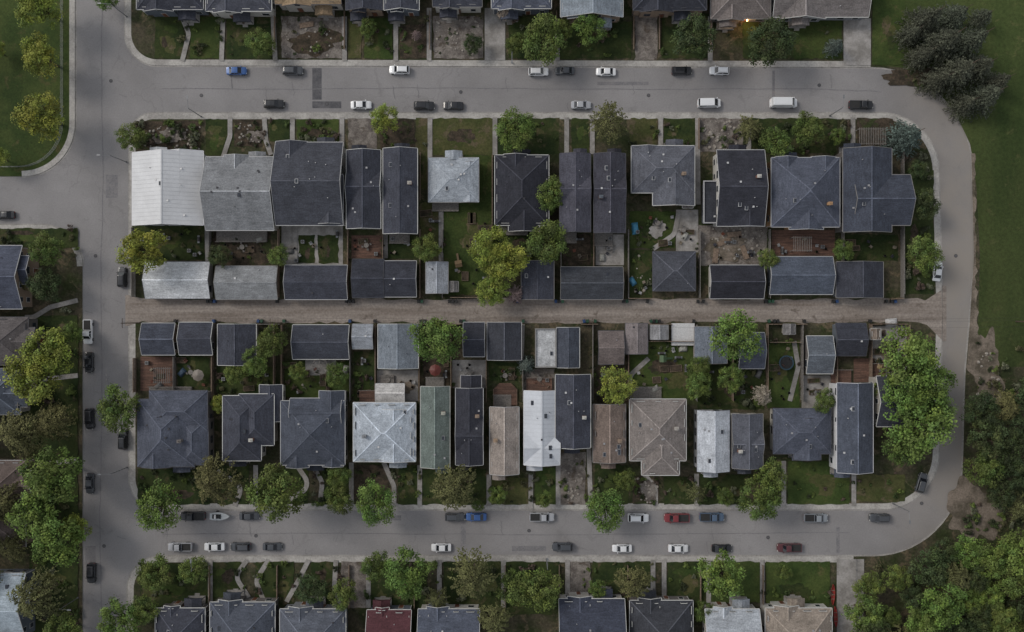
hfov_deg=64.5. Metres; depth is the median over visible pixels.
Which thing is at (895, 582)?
deciduous tree
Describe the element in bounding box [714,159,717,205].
windows
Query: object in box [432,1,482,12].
gutters and trim
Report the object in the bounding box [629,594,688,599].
walls
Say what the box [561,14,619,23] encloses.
walls
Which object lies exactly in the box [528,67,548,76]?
parked suv car
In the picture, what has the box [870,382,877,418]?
windows
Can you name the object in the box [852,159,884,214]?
roof vents
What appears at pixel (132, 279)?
wooden fence
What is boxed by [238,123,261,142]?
garden boulders
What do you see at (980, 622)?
deciduous tree
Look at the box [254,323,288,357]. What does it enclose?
deciduous tree
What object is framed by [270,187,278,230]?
walls
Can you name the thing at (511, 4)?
ridge caps
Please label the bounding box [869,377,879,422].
walls
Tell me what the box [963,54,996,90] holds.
spruce tree
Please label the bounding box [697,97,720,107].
parked van
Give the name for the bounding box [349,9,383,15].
walls
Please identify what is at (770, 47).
deciduous tree
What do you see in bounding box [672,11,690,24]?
porch
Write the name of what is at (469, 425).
ridge caps
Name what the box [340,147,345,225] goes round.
walls
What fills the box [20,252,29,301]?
windows
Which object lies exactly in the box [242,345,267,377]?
deciduous tree
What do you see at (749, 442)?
ridge caps
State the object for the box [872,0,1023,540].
field grass
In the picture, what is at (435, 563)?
garden shrub
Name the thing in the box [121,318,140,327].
utility pole
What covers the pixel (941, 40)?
spruce tree
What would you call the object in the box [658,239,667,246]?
raised garden bed
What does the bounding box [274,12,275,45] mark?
wooden fence
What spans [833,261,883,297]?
detached garage
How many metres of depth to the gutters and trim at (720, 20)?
186.41 m
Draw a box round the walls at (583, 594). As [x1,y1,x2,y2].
[560,592,620,597]
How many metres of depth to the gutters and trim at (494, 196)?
185.01 m
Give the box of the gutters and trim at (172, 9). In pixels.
[136,0,203,13]
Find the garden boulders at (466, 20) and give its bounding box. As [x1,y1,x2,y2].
[435,19,479,55]
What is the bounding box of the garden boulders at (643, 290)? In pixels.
[631,255,650,292]
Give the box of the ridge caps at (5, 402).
[0,375,20,414]
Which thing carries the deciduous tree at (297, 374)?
on the yard ground at (589, 331)
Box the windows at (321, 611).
[286,605,346,631]
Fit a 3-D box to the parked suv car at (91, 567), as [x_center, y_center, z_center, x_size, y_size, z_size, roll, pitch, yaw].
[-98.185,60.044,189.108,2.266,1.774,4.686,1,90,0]
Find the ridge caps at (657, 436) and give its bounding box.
[629,399,685,474]
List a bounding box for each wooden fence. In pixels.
[131,227,134,296]
[132,358,136,392]
[173,356,175,389]
[208,231,211,297]
[208,565,210,608]
[211,353,213,400]
[273,325,275,384]
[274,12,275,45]
[276,565,277,598]
[277,229,279,297]
[281,325,282,383]
[344,11,344,48]
[347,229,348,297]
[348,565,349,608]
[349,325,350,401]
[375,325,376,382]
[382,229,383,258]
[419,229,420,297]
[419,328,419,399]
[420,152,420,199]
[429,10,429,48]
[442,229,442,297]
[450,155,492,297]
[522,325,522,401]
[592,327,592,399]
[593,233,593,265]
[627,229,628,297]
[633,15,633,49]
[648,341,693,341]
[659,16,659,48]
[698,118,699,148]
[698,229,700,297]
[731,328,733,401]
[762,565,763,604]
[766,325,768,401]
[768,229,770,297]
[769,342,801,342]
[800,325,803,401]
[835,356,837,382]
[841,232,844,260]
[869,325,872,376]
[900,152,904,293]
[900,229,903,297]
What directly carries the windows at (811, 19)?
attached to the walls at (790, 19)
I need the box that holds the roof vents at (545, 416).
[531,401,551,457]
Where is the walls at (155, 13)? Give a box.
[144,0,208,16]
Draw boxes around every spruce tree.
[516,355,534,374]
[822,39,842,58]
[879,117,924,161]
[892,25,923,50]
[895,5,945,46]
[901,44,936,75]
[912,25,965,69]
[914,68,953,98]
[926,54,979,102]
[927,1,972,31]
[941,92,977,124]
[944,27,994,61]
[957,81,1007,121]
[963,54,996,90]
[965,8,994,31]
[978,71,1015,95]
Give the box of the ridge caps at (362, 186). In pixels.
[345,149,378,227]
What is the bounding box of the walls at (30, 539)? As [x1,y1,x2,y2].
[1,459,40,543]
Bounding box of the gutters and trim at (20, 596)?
[0,569,34,631]
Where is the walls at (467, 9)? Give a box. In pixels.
[436,7,480,13]
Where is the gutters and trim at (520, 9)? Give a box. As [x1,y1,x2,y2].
[491,0,551,14]
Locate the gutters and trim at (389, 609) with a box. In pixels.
[365,605,411,631]
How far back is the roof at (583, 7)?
183.83 m
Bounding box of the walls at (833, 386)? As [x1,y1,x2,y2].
[829,383,835,468]
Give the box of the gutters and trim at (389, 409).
[354,402,415,462]
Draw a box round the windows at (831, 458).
[830,388,835,462]
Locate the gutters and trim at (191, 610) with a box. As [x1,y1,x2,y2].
[156,601,208,631]
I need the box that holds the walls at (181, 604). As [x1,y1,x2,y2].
[162,601,208,625]
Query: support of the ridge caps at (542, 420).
on the roof at (533, 418)
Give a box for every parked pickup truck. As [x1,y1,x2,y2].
[82,319,93,343]
[168,542,192,551]
[180,511,205,521]
[530,512,553,522]
[664,513,688,523]
[699,512,723,522]
[776,542,801,552]
[803,513,827,522]
[848,100,872,109]
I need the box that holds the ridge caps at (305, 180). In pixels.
[270,140,338,222]
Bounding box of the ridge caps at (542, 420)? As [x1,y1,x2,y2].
[524,391,559,465]
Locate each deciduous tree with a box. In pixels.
[0,42,5,56]
[0,147,10,166]
[2,346,62,405]
[4,488,61,540]
[10,90,64,142]
[14,0,63,29]
[15,444,84,503]
[18,31,58,78]
[18,326,74,377]
[24,267,61,302]
[26,230,66,265]
[27,509,88,567]
[42,611,82,631]
[60,321,83,342]
[62,512,92,544]
[93,0,119,10]
[95,383,140,434]
[95,594,142,631]
[113,122,147,151]
[115,228,167,274]
[131,595,160,624]
[134,478,182,532]
[135,553,175,592]
[176,555,209,584]
[207,243,232,268]
[208,394,221,413]
[223,366,246,384]
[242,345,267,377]
[244,27,276,57]
[244,462,306,523]
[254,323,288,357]
[266,243,289,266]
[288,362,308,381]
[293,572,330,605]
[312,360,327,374]
[323,484,354,514]
[325,362,348,389]
[326,467,351,488]
[327,577,357,611]
[355,476,396,527]
[358,549,390,582]
[359,17,376,38]
[369,102,398,133]
[383,545,434,600]
[406,316,466,364]
[411,233,442,261]
[463,33,482,55]
[466,225,512,273]
[470,499,484,511]
[475,272,510,307]
[486,243,531,281]
[487,486,508,505]
[493,105,537,152]
[494,567,540,606]
[505,32,527,54]
[516,568,563,612]
[520,12,566,65]
[523,219,568,264]
[535,174,563,210]
[536,491,553,507]
[542,202,555,214]
[553,17,572,38]
[571,13,607,46]
[582,488,625,534]
[588,579,605,597]
[597,364,638,405]
[613,468,635,491]
[669,11,716,59]
[685,371,712,400]
[687,355,710,379]
[693,601,714,623]
[694,548,745,599]
[707,308,764,361]
[716,487,734,505]
[717,362,744,394]
[736,477,783,520]
[746,15,798,67]
[753,456,787,491]
[757,248,780,269]
[758,126,793,155]
[773,563,792,579]
[790,110,824,146]
[812,387,835,413]
[828,127,845,145]
[832,238,854,260]
[841,592,886,630]
[849,618,890,631]
[851,571,885,602]
[876,604,902,627]
[879,325,940,389]
[880,369,934,419]
[880,429,925,467]
[881,391,957,463]
[881,564,913,591]
[899,585,930,613]
[901,362,957,407]
[903,604,944,631]
[905,235,944,273]
[907,158,928,179]
[907,547,948,588]
[914,187,941,219]
[917,392,958,434]
[917,579,967,629]
[928,537,959,564]
[933,614,980,631]
[950,533,982,570]
[959,390,1002,429]
[959,564,990,593]
[960,602,994,631]
[962,450,1005,488]
[962,586,983,613]
[965,417,1010,461]
[970,536,1017,581]
[977,582,1005,607]
[981,599,1021,631]
[985,478,1016,512]
[989,621,1017,631]
[991,447,1023,488]
[995,562,1023,600]
[1000,414,1023,455]
[1001,527,1023,576]
[1006,597,1023,621]
[1007,377,1023,417]
[1009,620,1023,631]
[1014,454,1023,487]
[1016,593,1023,619]
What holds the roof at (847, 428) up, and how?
on the walls at (833, 386)
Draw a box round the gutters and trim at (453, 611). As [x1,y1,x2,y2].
[417,604,479,631]
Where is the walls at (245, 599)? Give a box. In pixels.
[215,595,277,631]
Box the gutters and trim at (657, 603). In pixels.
[629,596,691,631]
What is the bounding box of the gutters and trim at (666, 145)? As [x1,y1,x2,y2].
[631,144,694,205]
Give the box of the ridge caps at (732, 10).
[711,0,769,18]
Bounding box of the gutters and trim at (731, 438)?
[730,413,764,469]
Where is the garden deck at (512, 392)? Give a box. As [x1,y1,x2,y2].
[493,383,516,405]
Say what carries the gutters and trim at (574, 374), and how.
attached to the walls
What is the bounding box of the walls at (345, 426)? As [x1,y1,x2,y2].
[345,391,346,460]
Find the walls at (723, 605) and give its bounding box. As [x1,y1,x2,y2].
[702,602,753,631]
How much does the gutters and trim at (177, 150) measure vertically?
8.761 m
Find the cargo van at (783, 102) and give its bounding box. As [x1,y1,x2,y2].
[769,97,796,108]
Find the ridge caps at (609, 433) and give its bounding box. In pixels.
[609,405,609,462]
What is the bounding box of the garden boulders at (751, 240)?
[702,227,765,259]
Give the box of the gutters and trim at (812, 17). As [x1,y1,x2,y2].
[771,0,871,18]
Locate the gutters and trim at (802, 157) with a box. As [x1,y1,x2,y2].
[766,155,838,229]
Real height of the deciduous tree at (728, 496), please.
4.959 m
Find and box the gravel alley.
[125,286,945,340]
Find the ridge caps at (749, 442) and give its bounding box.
[734,414,764,469]
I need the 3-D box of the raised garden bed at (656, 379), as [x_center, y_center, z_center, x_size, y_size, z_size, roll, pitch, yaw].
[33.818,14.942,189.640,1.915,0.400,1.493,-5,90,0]
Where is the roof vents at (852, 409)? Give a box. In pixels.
[843,407,864,463]
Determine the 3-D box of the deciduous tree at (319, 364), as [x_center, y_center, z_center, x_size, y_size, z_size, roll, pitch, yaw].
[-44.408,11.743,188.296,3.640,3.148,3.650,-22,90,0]
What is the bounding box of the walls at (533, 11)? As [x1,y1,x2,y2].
[494,9,548,15]
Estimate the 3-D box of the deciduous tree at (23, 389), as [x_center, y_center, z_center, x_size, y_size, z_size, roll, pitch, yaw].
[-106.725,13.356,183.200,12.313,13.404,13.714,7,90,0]
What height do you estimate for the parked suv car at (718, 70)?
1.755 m
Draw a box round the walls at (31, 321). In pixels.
[29,319,43,350]
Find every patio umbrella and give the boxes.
[192,369,203,380]
[429,364,440,375]
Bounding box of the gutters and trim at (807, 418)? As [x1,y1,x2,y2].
[770,408,831,460]
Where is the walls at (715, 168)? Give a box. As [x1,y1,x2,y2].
[713,154,718,226]
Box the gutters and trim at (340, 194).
[270,140,345,225]
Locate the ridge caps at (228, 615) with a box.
[210,601,274,631]
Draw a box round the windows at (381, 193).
[357,159,381,228]
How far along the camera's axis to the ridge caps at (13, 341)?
183.86 m
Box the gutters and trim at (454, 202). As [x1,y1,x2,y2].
[428,157,478,202]
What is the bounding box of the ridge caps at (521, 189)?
[495,153,548,229]
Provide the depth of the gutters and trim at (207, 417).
184.87 m
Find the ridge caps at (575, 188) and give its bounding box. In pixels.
[560,152,590,230]
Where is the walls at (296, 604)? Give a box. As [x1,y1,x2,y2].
[285,602,347,631]
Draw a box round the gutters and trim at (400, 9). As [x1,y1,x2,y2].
[383,0,419,14]
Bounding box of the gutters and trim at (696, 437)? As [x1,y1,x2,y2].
[695,409,725,472]
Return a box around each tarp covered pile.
[155,381,163,388]
[177,368,186,377]
[286,248,293,253]
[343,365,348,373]
[599,253,604,261]
[629,277,636,286]
[631,222,638,234]
[652,385,657,391]
[679,346,687,351]
[681,232,688,240]
[754,369,761,378]
[885,318,896,326]
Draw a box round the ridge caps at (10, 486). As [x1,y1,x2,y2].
[0,461,25,546]
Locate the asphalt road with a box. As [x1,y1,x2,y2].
[0,0,973,631]
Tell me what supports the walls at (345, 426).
on the yard ground at (589, 331)
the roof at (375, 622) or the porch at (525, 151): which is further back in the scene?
the porch at (525, 151)
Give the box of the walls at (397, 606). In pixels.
[371,605,411,631]
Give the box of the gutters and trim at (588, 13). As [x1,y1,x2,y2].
[560,0,623,18]
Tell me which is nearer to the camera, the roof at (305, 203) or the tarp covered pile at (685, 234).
the roof at (305, 203)
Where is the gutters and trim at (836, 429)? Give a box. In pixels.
[830,383,873,473]
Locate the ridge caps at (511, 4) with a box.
[492,0,550,7]
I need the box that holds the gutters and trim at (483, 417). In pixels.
[455,375,483,465]
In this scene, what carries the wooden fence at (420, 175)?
on the yard ground at (589, 331)
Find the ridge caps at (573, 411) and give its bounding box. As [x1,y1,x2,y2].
[573,375,573,448]
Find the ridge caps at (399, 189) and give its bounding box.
[399,147,399,232]
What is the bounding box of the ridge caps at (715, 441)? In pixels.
[715,411,715,472]
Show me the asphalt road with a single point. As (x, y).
(66, 190)
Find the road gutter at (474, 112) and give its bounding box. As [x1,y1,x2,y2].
[0,0,974,630]
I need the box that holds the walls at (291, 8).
[279,0,343,11]
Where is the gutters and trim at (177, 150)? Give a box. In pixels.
[132,149,204,225]
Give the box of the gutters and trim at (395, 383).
[375,383,404,401]
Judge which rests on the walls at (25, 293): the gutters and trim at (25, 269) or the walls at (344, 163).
the gutters and trim at (25, 269)
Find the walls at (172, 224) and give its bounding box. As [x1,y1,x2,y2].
[144,155,205,225]
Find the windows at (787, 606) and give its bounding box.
[762,605,830,631]
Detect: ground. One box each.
[0,0,74,175]
[0,227,82,631]
[131,0,1023,631]
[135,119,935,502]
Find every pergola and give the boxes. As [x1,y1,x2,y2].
[153,367,172,383]
[790,236,811,251]
[856,127,886,145]
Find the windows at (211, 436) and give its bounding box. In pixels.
[210,398,212,456]
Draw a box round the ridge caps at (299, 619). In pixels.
[279,608,345,631]
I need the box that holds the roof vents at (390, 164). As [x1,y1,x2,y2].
[389,162,408,216]
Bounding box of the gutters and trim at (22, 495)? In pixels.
[0,459,33,546]
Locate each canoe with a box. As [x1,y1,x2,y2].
[831,584,834,604]
[834,606,837,626]
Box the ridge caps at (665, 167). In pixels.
[631,145,694,203]
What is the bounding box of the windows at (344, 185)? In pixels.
[342,153,345,219]
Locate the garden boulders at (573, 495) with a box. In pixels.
[564,457,583,500]
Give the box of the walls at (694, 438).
[694,410,695,466]
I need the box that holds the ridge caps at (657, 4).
[633,0,706,9]
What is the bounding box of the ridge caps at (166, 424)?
[137,390,207,468]
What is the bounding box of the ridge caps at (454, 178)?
[428,157,478,201]
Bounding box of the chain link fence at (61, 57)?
[0,0,62,166]
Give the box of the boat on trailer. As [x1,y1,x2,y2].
[210,511,233,520]
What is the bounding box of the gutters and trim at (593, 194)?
[593,152,626,232]
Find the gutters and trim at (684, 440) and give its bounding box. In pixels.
[629,399,686,475]
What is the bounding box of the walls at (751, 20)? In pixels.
[709,0,764,23]
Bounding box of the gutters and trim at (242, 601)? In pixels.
[209,597,278,631]
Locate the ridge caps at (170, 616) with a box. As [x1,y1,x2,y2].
[155,607,204,631]
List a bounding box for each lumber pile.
[299,21,313,28]
[712,248,718,262]
[717,237,730,246]
[727,231,741,237]
[740,245,748,259]
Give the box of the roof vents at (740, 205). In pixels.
[727,162,756,209]
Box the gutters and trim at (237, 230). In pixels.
[199,154,273,230]
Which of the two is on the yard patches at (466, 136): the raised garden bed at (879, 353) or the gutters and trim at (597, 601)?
the raised garden bed at (879, 353)
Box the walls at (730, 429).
[730,413,754,463]
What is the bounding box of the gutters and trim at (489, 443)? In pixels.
[489,406,518,475]
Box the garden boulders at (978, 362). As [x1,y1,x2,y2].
[976,352,999,395]
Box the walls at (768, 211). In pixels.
[766,161,813,229]
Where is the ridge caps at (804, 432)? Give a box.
[773,408,831,460]
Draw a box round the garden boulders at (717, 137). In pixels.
[703,120,742,148]
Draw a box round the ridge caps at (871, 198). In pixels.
[858,146,915,230]
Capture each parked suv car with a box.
[84,408,95,428]
[86,562,96,582]
[116,267,127,286]
[117,429,128,449]
[231,542,250,551]
[263,99,284,108]
[282,65,303,75]
[389,64,409,74]
[414,100,434,110]
[445,512,464,521]
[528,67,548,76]
[552,542,572,551]
[627,513,648,522]
[671,65,691,75]
[709,65,728,75]
[869,513,889,522]
[914,472,927,492]
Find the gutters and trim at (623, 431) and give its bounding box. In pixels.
[592,404,625,463]
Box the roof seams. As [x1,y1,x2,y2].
[132,149,202,222]
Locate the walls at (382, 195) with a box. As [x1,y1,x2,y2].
[363,156,382,228]
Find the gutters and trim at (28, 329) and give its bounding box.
[0,317,44,365]
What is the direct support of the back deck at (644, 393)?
on the yard ground at (589, 331)
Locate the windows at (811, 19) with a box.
[771,7,857,20]
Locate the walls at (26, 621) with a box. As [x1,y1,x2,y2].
[0,569,41,631]
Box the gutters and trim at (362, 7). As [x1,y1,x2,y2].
[345,0,382,14]
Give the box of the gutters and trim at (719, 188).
[713,149,768,226]
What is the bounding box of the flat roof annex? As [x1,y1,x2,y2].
[702,180,716,223]
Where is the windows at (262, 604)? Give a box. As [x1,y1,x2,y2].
[215,599,277,631]
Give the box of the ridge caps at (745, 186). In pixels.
[720,186,767,224]
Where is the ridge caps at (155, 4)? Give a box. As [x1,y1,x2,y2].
[136,0,202,8]
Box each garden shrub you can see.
[0,236,6,244]
[43,397,54,403]
[59,307,71,312]
[61,505,69,509]
[65,384,76,396]
[67,224,72,231]
[71,608,80,618]
[72,348,79,358]
[137,119,144,127]
[137,482,146,489]
[146,137,155,144]
[159,134,166,141]
[162,121,170,125]
[162,136,170,142]
[175,122,184,133]
[176,35,185,42]
[188,123,195,131]
[188,130,199,139]
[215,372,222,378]
[216,17,223,23]
[233,568,239,576]
[304,134,310,141]
[311,45,321,51]
[318,27,326,34]
[332,132,339,139]
[354,381,362,388]
[363,589,371,599]
[422,586,430,595]
[432,560,437,568]
[456,594,466,601]
[490,566,496,574]
[502,482,509,490]
[609,28,618,34]
[704,481,712,488]
[706,490,713,497]
[707,394,715,402]
[742,399,750,406]
[748,401,755,409]
[782,122,791,130]
[822,118,828,125]
[872,564,880,572]
[874,357,882,364]
[905,262,911,268]
[905,268,911,278]
[912,268,921,274]
[916,281,925,290]
[918,151,927,159]
[920,226,930,234]
[922,272,930,278]
[926,283,933,289]
[962,514,971,522]
[963,530,972,534]
[971,507,977,514]
[972,514,979,524]
[978,376,983,384]
[987,519,994,526]
[990,522,999,529]
[992,379,998,386]
[996,384,1002,391]
[997,512,1006,519]
[1001,362,1008,369]
[1009,521,1014,530]
[1012,383,1021,390]
[1015,345,1023,351]
[1015,517,1023,524]
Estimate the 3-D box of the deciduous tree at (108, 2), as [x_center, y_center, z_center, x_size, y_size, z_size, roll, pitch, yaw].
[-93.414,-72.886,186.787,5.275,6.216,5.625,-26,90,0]
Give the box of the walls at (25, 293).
[15,248,38,306]
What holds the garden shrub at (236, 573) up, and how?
on the ground at (725, 46)
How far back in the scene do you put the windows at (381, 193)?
187.79 m
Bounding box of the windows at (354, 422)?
[354,404,407,459]
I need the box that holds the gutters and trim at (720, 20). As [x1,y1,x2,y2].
[710,0,755,21]
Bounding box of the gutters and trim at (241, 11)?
[205,0,274,15]
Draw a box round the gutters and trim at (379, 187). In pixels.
[345,148,382,228]
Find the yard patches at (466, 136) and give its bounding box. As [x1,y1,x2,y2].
[0,0,933,631]
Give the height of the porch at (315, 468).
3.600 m
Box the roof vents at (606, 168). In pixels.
[601,166,612,212]
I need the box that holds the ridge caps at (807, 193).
[771,156,839,228]
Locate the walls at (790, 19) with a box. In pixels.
[771,0,862,21]
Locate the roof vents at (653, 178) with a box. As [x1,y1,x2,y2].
[648,152,676,181]
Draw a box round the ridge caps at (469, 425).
[455,376,482,465]
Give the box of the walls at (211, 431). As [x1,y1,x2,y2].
[208,391,213,458]
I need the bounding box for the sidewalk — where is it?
[0,0,941,631]
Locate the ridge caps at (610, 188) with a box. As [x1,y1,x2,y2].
[595,152,625,231]
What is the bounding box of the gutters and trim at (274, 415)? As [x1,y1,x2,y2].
[222,384,284,460]
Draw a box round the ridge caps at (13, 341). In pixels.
[0,317,27,357]
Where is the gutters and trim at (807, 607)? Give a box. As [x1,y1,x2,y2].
[765,601,832,631]
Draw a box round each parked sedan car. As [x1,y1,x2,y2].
[0,211,15,218]
[83,352,94,372]
[84,473,94,493]
[204,542,224,551]
[226,66,246,75]
[239,511,259,520]
[263,542,282,551]
[351,100,371,109]
[431,543,450,552]
[443,100,463,110]
[466,512,486,521]
[555,66,574,75]
[571,100,590,109]
[596,66,615,76]
[612,544,631,552]
[668,544,687,553]
[711,544,731,551]
[932,262,942,281]
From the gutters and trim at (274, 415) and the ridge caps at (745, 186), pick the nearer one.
the ridge caps at (745, 186)
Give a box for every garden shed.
[449,281,458,291]
[650,325,668,339]
[782,324,795,334]
[868,329,880,339]
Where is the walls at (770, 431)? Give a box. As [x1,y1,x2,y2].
[770,409,791,455]
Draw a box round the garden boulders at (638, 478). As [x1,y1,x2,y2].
[635,477,658,503]
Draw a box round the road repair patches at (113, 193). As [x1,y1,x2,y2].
[85,9,879,619]
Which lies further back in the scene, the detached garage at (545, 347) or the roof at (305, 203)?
the detached garage at (545, 347)
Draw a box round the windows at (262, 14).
[217,3,274,15]
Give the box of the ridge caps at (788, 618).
[765,607,831,631]
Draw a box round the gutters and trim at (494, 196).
[494,153,543,231]
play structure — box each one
[455,253,461,267]
[660,355,672,361]
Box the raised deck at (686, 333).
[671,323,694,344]
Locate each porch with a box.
[150,147,167,149]
[173,467,194,472]
[178,10,199,25]
[184,593,205,606]
[223,588,243,599]
[229,461,249,466]
[233,12,253,26]
[249,151,268,155]
[306,596,325,607]
[307,465,324,470]
[315,5,334,19]
[317,137,336,141]
[350,11,368,25]
[352,145,367,148]
[373,596,391,608]
[388,11,404,25]
[389,462,407,467]
[394,143,409,146]
[440,9,457,22]
[445,150,462,158]
[492,475,504,479]
[501,10,517,24]
[513,149,529,154]
[526,466,541,470]
[564,449,579,453]
[573,148,586,152]
[594,17,611,30]
[594,586,612,597]
[600,463,615,468]
[607,148,620,152]
[639,587,655,598]
[664,139,682,144]
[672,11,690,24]
[701,472,717,477]
[716,19,736,32]
[726,144,745,148]
[729,595,749,607]
[734,469,750,473]
[779,152,796,155]
[784,594,804,606]
[788,16,808,30]
[830,467,849,477]
[839,143,860,152]
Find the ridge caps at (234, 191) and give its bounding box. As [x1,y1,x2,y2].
[200,154,268,191]
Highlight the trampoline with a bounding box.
[778,355,793,369]
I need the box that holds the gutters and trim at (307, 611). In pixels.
[279,602,346,631]
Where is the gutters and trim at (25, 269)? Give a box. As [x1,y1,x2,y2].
[0,245,38,308]
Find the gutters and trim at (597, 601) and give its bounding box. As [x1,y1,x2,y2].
[558,592,626,631]
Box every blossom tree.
[411,29,422,40]
[496,9,508,17]
[504,284,522,305]
[750,384,771,405]
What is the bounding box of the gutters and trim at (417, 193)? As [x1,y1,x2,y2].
[387,146,417,233]
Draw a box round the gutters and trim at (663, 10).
[632,0,706,16]
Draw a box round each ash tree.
[0,408,51,460]
[0,481,27,525]
[0,531,29,561]
[6,565,74,621]
[19,276,35,290]
[33,397,77,442]
[191,451,247,506]
[424,587,450,607]
[430,463,478,511]
[447,545,500,599]
[476,598,512,631]
[587,100,628,144]
[614,562,654,597]
[683,481,706,504]
[734,114,763,143]
[885,620,916,631]
[926,558,971,598]
[986,389,1020,420]
[1002,490,1023,521]
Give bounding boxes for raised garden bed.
[175,357,185,362]
[243,385,254,390]
[245,246,254,252]
[283,362,296,367]
[320,374,325,385]
[358,238,368,244]
[420,209,431,216]
[462,272,467,280]
[470,213,474,223]
[478,225,490,228]
[509,368,514,378]
[652,376,660,382]
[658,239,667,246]
[659,365,668,371]
[669,365,681,371]
[681,230,693,234]
[769,364,779,370]
[807,378,819,382]
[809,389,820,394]
[845,239,855,245]
[851,245,859,250]
[874,348,884,354]
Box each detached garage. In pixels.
[139,323,177,354]
[142,261,212,298]
[176,322,214,354]
[213,265,278,299]
[217,324,257,365]
[283,265,347,299]
[291,324,349,359]
[351,259,383,297]
[351,324,373,348]
[377,324,418,368]
[383,260,416,296]
[425,261,448,293]
[463,322,484,356]
[487,322,521,360]
[521,260,553,299]
[535,328,555,367]
[556,327,579,367]
[560,266,623,299]
[598,330,624,364]
[625,323,647,354]
[652,251,695,290]
[693,326,727,363]
[709,265,765,298]
[737,332,766,368]
[767,256,835,294]
[804,335,835,373]
[832,323,868,355]
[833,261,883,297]
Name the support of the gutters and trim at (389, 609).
on the walls at (397, 606)
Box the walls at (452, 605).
[421,602,477,607]
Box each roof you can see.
[0,246,28,308]
[0,317,34,364]
[0,368,26,414]
[0,461,30,547]
[0,573,29,631]
[132,149,202,224]
[137,0,202,10]
[137,391,207,468]
[155,606,204,631]
[200,154,273,229]
[206,0,270,12]
[210,599,274,631]
[223,385,281,460]
[271,140,342,224]
[274,0,340,5]
[280,607,345,631]
[281,391,344,467]
[345,149,380,228]
[346,0,381,11]
[353,403,415,462]
[366,607,410,631]
[375,384,403,401]
[383,147,416,233]
[384,0,418,11]
[417,607,479,631]
[421,386,449,468]
[428,158,478,201]
[432,0,481,7]
[455,375,482,465]
[490,407,518,474]
[492,0,550,9]
[495,153,548,230]
[524,391,559,465]
[555,374,590,448]
[559,596,625,631]
[560,152,590,231]
[561,0,622,18]
[593,404,624,462]
[594,152,625,232]
[630,399,685,474]
[630,598,692,631]
[631,145,694,204]
[633,0,706,11]
[697,410,729,472]
[705,607,761,631]
[711,0,770,19]
[717,150,767,225]
[732,414,763,468]
[765,606,831,631]
[771,156,839,228]
[773,0,870,18]
[773,409,830,460]
[837,383,872,473]
[843,146,915,231]
[876,376,907,426]
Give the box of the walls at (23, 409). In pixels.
[21,371,36,411]
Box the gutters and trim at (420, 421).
[420,386,446,468]
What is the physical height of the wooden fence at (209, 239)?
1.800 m
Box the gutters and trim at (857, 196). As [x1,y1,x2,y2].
[835,146,915,232]
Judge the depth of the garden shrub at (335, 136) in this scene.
189.11 m
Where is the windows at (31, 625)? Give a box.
[5,570,32,631]
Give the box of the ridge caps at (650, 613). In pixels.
[630,600,692,631]
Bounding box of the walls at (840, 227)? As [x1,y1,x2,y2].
[835,152,878,232]
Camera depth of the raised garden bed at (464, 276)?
189.51 m
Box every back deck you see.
[149,386,192,389]
[215,231,267,241]
[358,390,374,401]
[379,375,394,382]
[389,234,409,243]
[425,377,443,385]
[432,203,458,210]
[493,395,510,406]
[498,226,527,234]
[526,377,551,390]
[562,232,576,242]
[594,233,612,245]
[630,387,660,398]
[830,369,850,382]
[870,363,887,376]
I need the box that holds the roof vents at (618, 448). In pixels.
[603,421,620,456]
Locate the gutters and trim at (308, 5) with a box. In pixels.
[274,0,342,10]
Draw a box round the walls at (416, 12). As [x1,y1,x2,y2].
[387,9,418,15]
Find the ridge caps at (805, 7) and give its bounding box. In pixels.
[805,0,806,14]
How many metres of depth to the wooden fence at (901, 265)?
188.87 m
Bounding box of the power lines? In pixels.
[290,318,1012,328]
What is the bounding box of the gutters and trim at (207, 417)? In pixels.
[147,390,212,468]
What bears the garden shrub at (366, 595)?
on the ground at (725, 46)
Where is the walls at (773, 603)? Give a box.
[761,601,825,631]
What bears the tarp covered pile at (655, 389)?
on the yard patches at (466, 136)
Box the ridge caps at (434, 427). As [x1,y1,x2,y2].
[434,387,434,468]
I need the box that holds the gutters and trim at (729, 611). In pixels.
[703,604,761,631]
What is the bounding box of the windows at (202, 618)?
[162,605,208,631]
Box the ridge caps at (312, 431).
[280,391,344,467]
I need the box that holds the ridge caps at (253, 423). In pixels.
[222,385,273,460]
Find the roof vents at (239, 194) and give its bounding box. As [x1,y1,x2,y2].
[210,170,259,206]
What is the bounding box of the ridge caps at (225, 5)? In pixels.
[205,0,271,10]
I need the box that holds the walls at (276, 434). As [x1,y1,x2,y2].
[262,385,284,456]
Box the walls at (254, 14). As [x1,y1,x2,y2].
[211,0,275,17]
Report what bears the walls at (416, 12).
on the ground at (725, 46)
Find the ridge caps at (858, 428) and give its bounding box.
[858,384,858,473]
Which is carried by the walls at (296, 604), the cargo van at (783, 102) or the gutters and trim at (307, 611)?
the gutters and trim at (307, 611)
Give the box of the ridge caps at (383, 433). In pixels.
[353,402,415,462]
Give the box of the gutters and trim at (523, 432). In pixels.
[523,390,560,466]
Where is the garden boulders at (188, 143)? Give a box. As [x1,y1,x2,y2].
[144,124,200,149]
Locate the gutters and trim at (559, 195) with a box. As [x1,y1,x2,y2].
[559,152,591,231]
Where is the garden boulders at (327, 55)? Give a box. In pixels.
[286,19,337,56]
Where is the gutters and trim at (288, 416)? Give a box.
[280,390,347,468]
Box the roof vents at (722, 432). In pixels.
[704,429,725,462]
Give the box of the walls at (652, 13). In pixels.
[632,10,701,16]
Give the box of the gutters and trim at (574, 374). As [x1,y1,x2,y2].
[557,374,588,448]
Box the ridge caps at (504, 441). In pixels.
[504,408,504,475]
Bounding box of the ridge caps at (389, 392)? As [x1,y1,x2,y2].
[375,392,403,393]
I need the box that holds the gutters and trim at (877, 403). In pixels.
[870,377,907,425]

